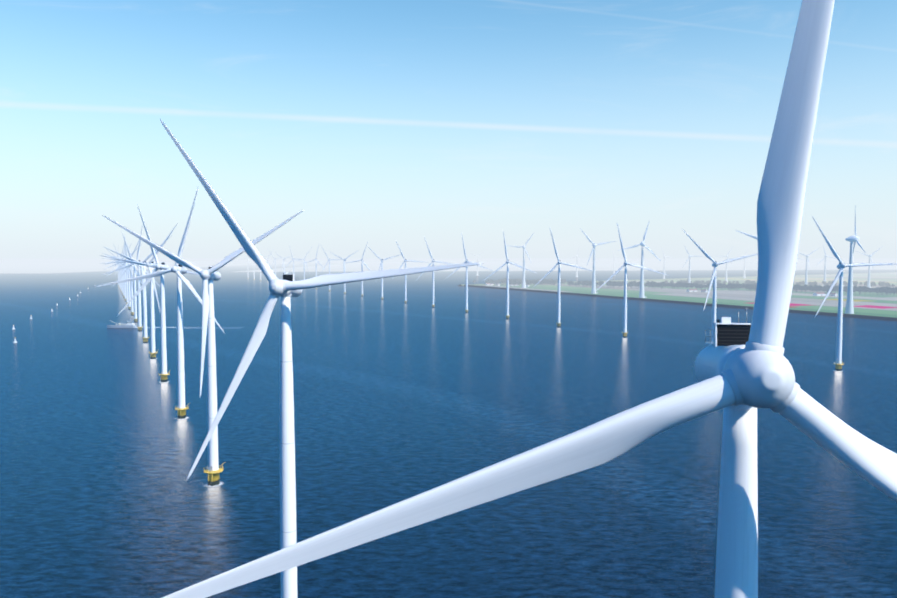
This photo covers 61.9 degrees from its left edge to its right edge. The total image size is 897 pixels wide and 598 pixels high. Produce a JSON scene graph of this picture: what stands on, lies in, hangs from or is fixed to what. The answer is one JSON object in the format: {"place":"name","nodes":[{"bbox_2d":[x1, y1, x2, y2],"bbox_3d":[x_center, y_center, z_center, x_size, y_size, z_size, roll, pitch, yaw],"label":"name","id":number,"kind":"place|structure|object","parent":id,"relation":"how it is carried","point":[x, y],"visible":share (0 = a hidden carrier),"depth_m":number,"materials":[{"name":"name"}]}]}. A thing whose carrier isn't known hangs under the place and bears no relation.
{"place":"outdoors","nodes":[
{"label":"outdoors","id":0,"kind":"place"},
{"bbox_2d":[0,258,896,597],"bbox_3d":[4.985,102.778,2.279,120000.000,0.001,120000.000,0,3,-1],"label":"sea","id":1,"kind":"structure","parent":0,"point":[396,398],"depth_m":414.80,"materials":[{"name":"liquid"}]},
{"bbox_2d":[110,246,121,292],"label":"turbine","id":2,"kind":"object","parent":1,"relation":"in","point":[120,271],"visible":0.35,"depth_m":2136.91,"materials":[{"name":"metal"}]},
{"bbox_2d":[103,245,130,297],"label":"turbine","id":3,"kind":"object","parent":1,"relation":"in","point":[123,275],"visible":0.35,"depth_m":1860.06,"materials":[{"name":"metal"}]},
{"bbox_2d":[105,241,130,295],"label":"turbine","id":4,"kind":"object","parent":1,"relation":"in","point":[121,271],"visible":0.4,"depth_m":1998.63,"materials":[{"name":"metal"}]},
{"bbox_2d":[108,250,128,290],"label":"turbine","id":5,"kind":"object","parent":1,"relation":"in","point":[117,267],"visible":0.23,"depth_m":2274.88,"materials":[{"name":"metal"}]},
{"bbox_2d":[103,244,137,301],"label":"turbine","id":6,"kind":"object","parent":1,"relation":"in","point":[124,275],"visible":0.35,"depth_m":1721.37,"materials":[{"name":"metal"}]},
{"bbox_2d":[107,318,136,327],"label":"work boat","id":7,"kind":"object","parent":1,"relation":"on","point":[128,325],"visible":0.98,"depth_m":1086.60,"materials":[{"name":"white metal"}]},
{"bbox_2d":[102,243,142,305],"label":"turbine","id":8,"kind":"object","parent":1,"relation":"in","point":[126,277],"visible":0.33,"depth_m":1582.81,"materials":[{"name":"metal"}]},
{"bbox_2d":[107,239,141,315],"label":"turbine","id":9,"kind":"object","parent":1,"relation":"in","point":[132,305],"visible":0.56,"depth_m":1305.23,"materials":[{"name":"metal"}]},
{"bbox_2d":[112,231,137,322],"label":"turbine","id":10,"kind":"object","parent":1,"relation":"in","point":[135,308],"visible":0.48,"depth_m":1166.48,"materials":[{"name":"metal"}]},
{"bbox_2d":[107,237,148,309],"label":"turbine","id":11,"kind":"object","parent":1,"relation":"in","point":[129,298],"visible":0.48,"depth_m":1443.98,"materials":[{"name":"metal"}]},
{"bbox_2d":[103,224,159,331],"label":"turbine","id":12,"kind":"object","parent":1,"relation":"in","point":[139,326],"visible":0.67,"depth_m":1027.60,"materials":[{"name":"metal"}]},
{"bbox_2d":[104,236,170,343],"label":"turbine","id":13,"kind":"object","parent":1,"relation":"in","point":[145,338],"visible":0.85,"depth_m":889.28,"materials":[{"name":"metal"}]},
{"bbox_2d":[100,223,177,359],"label":"turbine","id":14,"kind":"object","parent":1,"relation":"in","point":[151,265],"visible":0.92,"depth_m":750.26,"materials":[{"name":"metal"}]},
{"bbox_2d":[116,205,198,382],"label":"turbine","id":15,"kind":"object","parent":1,"relation":"in","point":[163,374],"visible":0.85,"depth_m":611.41,"materials":[{"name":"metal"}]},
{"bbox_2d":[94,189,223,419],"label":"turbine","id":16,"kind":"object","parent":1,"relation":"in","point":[179,270],"visible":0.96,"depth_m":472.28,"materials":[{"name":"metal"}]},
{"bbox_2d":[103,210,303,486],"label":"turbine","id":17,"kind":"object","parent":1,"relation":"in","point":[209,276],"visible":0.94,"depth_m":333.25,"materials":[{"name":"metal"}]},
{"bbox_2d":[267,248,280,275],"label":"turbine","id":18,"kind":"object","parent":1,"relation":"in","point":[275,259],"visible":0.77,"depth_m":2889.55,"materials":[{"name":"metal"}]},
{"bbox_2d":[275,252,294,271],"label":"turbine","id":19,"kind":"object","parent":1,"relation":"in","point":[283,261],"visible":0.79,"depth_m":2746.56,"materials":[{"name":"metal"}]},
{"bbox_2d":[289,246,301,273],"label":"turbine","id":20,"kind":"object","parent":1,"relation":"in","point":[293,261],"visible":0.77,"depth_m":2608.67,"materials":[{"name":"metal"}]},
{"bbox_2d":[290,247,311,279],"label":"turbine","id":21,"kind":"object","parent":1,"relation":"in","point":[304,264],"visible":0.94,"depth_m":2470.44,"materials":[{"name":"metal"}]},
{"bbox_2d":[301,246,323,289],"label":"turbine","id":22,"kind":"object","parent":1,"relation":"in","point":[316,264],"visible":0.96,"depth_m":2332.86,"materials":[{"name":"metal"}]},
{"bbox_2d":[160,119,483,597],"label":"turbine","id":23,"kind":"object","parent":1,"relation":"in","point":[286,287],"visible":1,"depth_m":193.10,"materials":[{"name":"metal"}]},
{"bbox_2d":[320,249,341,291],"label":"turbine","id":24,"kind":"object","parent":1,"relation":"in","point":[329,260],"visible":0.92,"depth_m":2192.77,"materials":[{"name":"metal"}]},
{"bbox_2d":[329,251,356,293],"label":"turbine","id":25,"kind":"object","parent":1,"relation":"in","point":[344,270],"visible":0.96,"depth_m":2057.93,"materials":[{"name":"metal"}]},
{"bbox_2d":[342,242,369,296],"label":"turbine","id":26,"kind":"object","parent":1,"relation":"in","point":[361,271],"visible":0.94,"depth_m":1919.54,"materials":[{"name":"metal"}]},
{"bbox_2d":[369,248,398,299],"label":"turbine","id":27,"kind":"object","parent":1,"relation":"in","point":[381,297],"visible":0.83,"depth_m":1780.72,"materials":[{"name":"metal"}]},
{"bbox_2d":[391,242,428,303],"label":"turbine","id":28,"kind":"object","parent":1,"relation":"in","point":[405,260],"visible":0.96,"depth_m":1641.12,"materials":[{"name":"metal"}]},
{"bbox_2d":[418,237,450,307],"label":"turbine","id":29,"kind":"object","parent":1,"relation":"in","point":[433,305],"visible":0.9,"depth_m":1503.32,"materials":[{"name":"metal"}]},
{"bbox_2d":[444,232,492,312],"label":"turbine","id":30,"kind":"object","parent":1,"relation":"in","point":[466,310],"visible":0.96,"depth_m":1364.61,"materials":[{"name":"metal"}]},
{"bbox_2d":[483,231,534,319],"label":"turbine","id":31,"kind":"object","parent":1,"relation":"in","point":[507,299],"visible":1,"depth_m":1225.54,"materials":[{"name":"metal"}]},
{"bbox_2d":[162,0,896,597],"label":"turbine","id":32,"kind":"object","parent":1,"relation":"in","point":[744,372],"visible":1,"depth_m":52.47,"materials":[{"name":"metal"}]},
{"bbox_2d":[534,229,594,327],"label":"turbine","id":33,"kind":"object","parent":1,"relation":"in","point":[558,323],"visible":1,"depth_m":1086.50,"materials":[{"name":"metal"}]},
{"bbox_2d":[596,224,666,337],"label":"turbine","id":34,"kind":"object","parent":1,"relation":"in","point":[625,331],"visible":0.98,"depth_m":947.89,"materials":[{"name":"metal"}]},
{"bbox_2d":[682,229,757,344],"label":"turbine","id":35,"kind":"object","parent":1,"relation":"in","point":[715,264],"visible":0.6,"depth_m":806.14,"materials":[{"name":"metal"}]},
{"bbox_2d":[812,216,896,371],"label":"turbine","id":36,"kind":"object","parent":1,"relation":"in","point":[841,265],"visible":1,"depth_m":670.75,"materials":[{"name":"metal"}]},
{"bbox_2d":[0,258,896,272],"bbox_3d":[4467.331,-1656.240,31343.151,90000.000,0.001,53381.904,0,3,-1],"label":"haze","id":37,"kind":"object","parent":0,"point":[39,265],"depth_m":10286.92,"materials":[{"name":"white"}]},
{"bbox_2d":[0,0,896,257],"label":"sky","id":38,"kind":"structure","parent":0,"point":[386,123],"materials":[{"name":"blue"}]},
{"bbox_2d":[491,273,896,316],"bbox_3d":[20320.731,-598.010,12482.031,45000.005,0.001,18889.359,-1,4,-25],"label":"farmland","id":39,"kind":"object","parent":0,"point":[743,297],"depth_m":2043.48,"materials":[{"name":"green plant"}]},
{"bbox_2d":[506,233,533,287],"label":"wind turbine","id":40,"kind":"object","parent":39,"relation":"on","point":[523,276],"visible":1,"depth_m":2480.77,"materials":[{"name":"white metal"}]},
{"bbox_2d":[569,249,581,276],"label":"turbine","id":41,"kind":"object","parent":39,"relation":"on","point":[576,264],"visible":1,"depth_m":3807.38,"materials":[{"name":"white metal"}]},
{"bbox_2d":[581,230,615,293],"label":"wind turbine","id":42,"kind":"object","parent":39,"relation":"on","point":[593,290],"visible":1,"depth_m":2092.03,"materials":[{"name":"white metal"}]},
{"bbox_2d":[610,249,621,273],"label":"turbine","id":43,"kind":"object","parent":39,"relation":"on","point":[614,262],"visible":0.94,"depth_m":4146.27,"materials":[{"name":"white metal"}]},
{"bbox_2d":[620,220,660,297],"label":"wind turbine","id":44,"kind":"object","parent":39,"relation":"on","point":[641,292],"visible":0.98,"depth_m":1872.62,"materials":[{"name":"white metal"}]},
{"bbox_2d":[657,249,674,278],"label":"turbine","id":45,"kind":"object","parent":39,"relation":"on","point":[664,256],"visible":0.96,"depth_m":3440.44,"materials":[{"name":"white metal"}]},
{"bbox_2d":[458,272,896,285],"bbox_3d":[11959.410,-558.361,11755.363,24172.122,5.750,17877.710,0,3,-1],"label":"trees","id":46,"kind":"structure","parent":39,"relation":"on","point":[693,278],"depth_m":3485.91,"materials":[{"name":"green plant"}]},
{"bbox_2d":[460,284,896,320],"bbox_3d":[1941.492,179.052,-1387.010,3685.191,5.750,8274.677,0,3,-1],"label":"dike","id":47,"kind":"structure","parent":39,"relation":"on","point":[752,308],"depth_m":1615.74,"materials":[{"name":"green plant"}]},
{"bbox_2d":[686,289,696,291],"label":"building","id":48,"kind":"structure","parent":39,"relation":"on","point":[691,290],"depth_m":2201.71,"materials":[{"name":"white"}]},
{"bbox_2d":[682,246,703,282],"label":"turbine","id":49,"kind":"object","parent":39,"relation":"on","point":[689,279],"visible":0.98,"depth_m":2662.30,"materials":[{"name":"white metal"}]},
{"bbox_2d":[715,248,731,281],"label":"turbine","id":50,"kind":"object","parent":39,"relation":"on","point":[726,256],"visible":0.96,"depth_m":3071.26,"materials":[{"name":"white metal"}]},
{"bbox_2d":[743,249,748,277],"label":"turbine","id":51,"kind":"object","parent":39,"relation":"on","point":[744,265],"visible":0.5,"depth_m":3625.00,"materials":[{"name":"white metal"}]},
{"bbox_2d":[736,230,756,238],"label":"wind turbine","id":52,"kind":"object","parent":39,"relation":"on","point":[754,237],"visible":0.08,"depth_m":1500.89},
{"bbox_2d":[750,302,807,305],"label":"pink tulip","id":53,"kind":"object","parent":39,"relation":"on","point":[791,304],"visible":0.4,"depth_m":1612.58,"materials":[{"name":"pink plant"}]},
{"bbox_2d":[798,248,818,284],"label":"turbine","id":54,"kind":"object","parent":39,"relation":"on","point":[807,259],"visible":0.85,"depth_m":2397.59,"materials":[{"name":"white metal"}]},
{"bbox_2d":[813,292,825,295],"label":"building","id":55,"kind":"structure","parent":39,"relation":"on","point":[819,294],"depth_m":1981.65,"materials":[{"name":"white"}]},
{"bbox_2d":[816,245,836,285],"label":"turbine","id":56,"kind":"object","parent":39,"relation":"on","point":[825,255],"visible":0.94,"depth_m":2572.90,"materials":[{"name":"white metal"}]},
{"bbox_2d":[845,214,865,313],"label":"wind turbine","id":57,"kind":"object","parent":39,"relation":"on","point":[849,301],"visible":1,"depth_m":1346.70,"materials":[{"name":"white metal"}]},
{"bbox_2d":[856,247,881,287],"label":"turbine","id":58,"kind":"object","parent":39,"relation":"on","point":[868,282],"visible":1,"depth_m":2443.13,"materials":[{"name":"white metal"}]},
{"bbox_2d":[853,305,896,308],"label":"pink tulip","id":59,"kind":"object","parent":39,"relation":"on","point":[871,306],"visible":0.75,"depth_m":1547.35,"materials":[{"name":"pink plant"}]},
{"bbox_2d":[879,287,884,294],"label":"tree","id":60,"kind":"object","parent":39,"relation":"on","point":[881,289],"visible":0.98,"depth_m":2001.42,"materials":[{"name":"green plant"}]},
{"bbox_2d":[821,299,870,301],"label":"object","id":61,"kind":"object","parent":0,"point":[846,300],"visible":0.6,"depth_m":1761.07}
]}

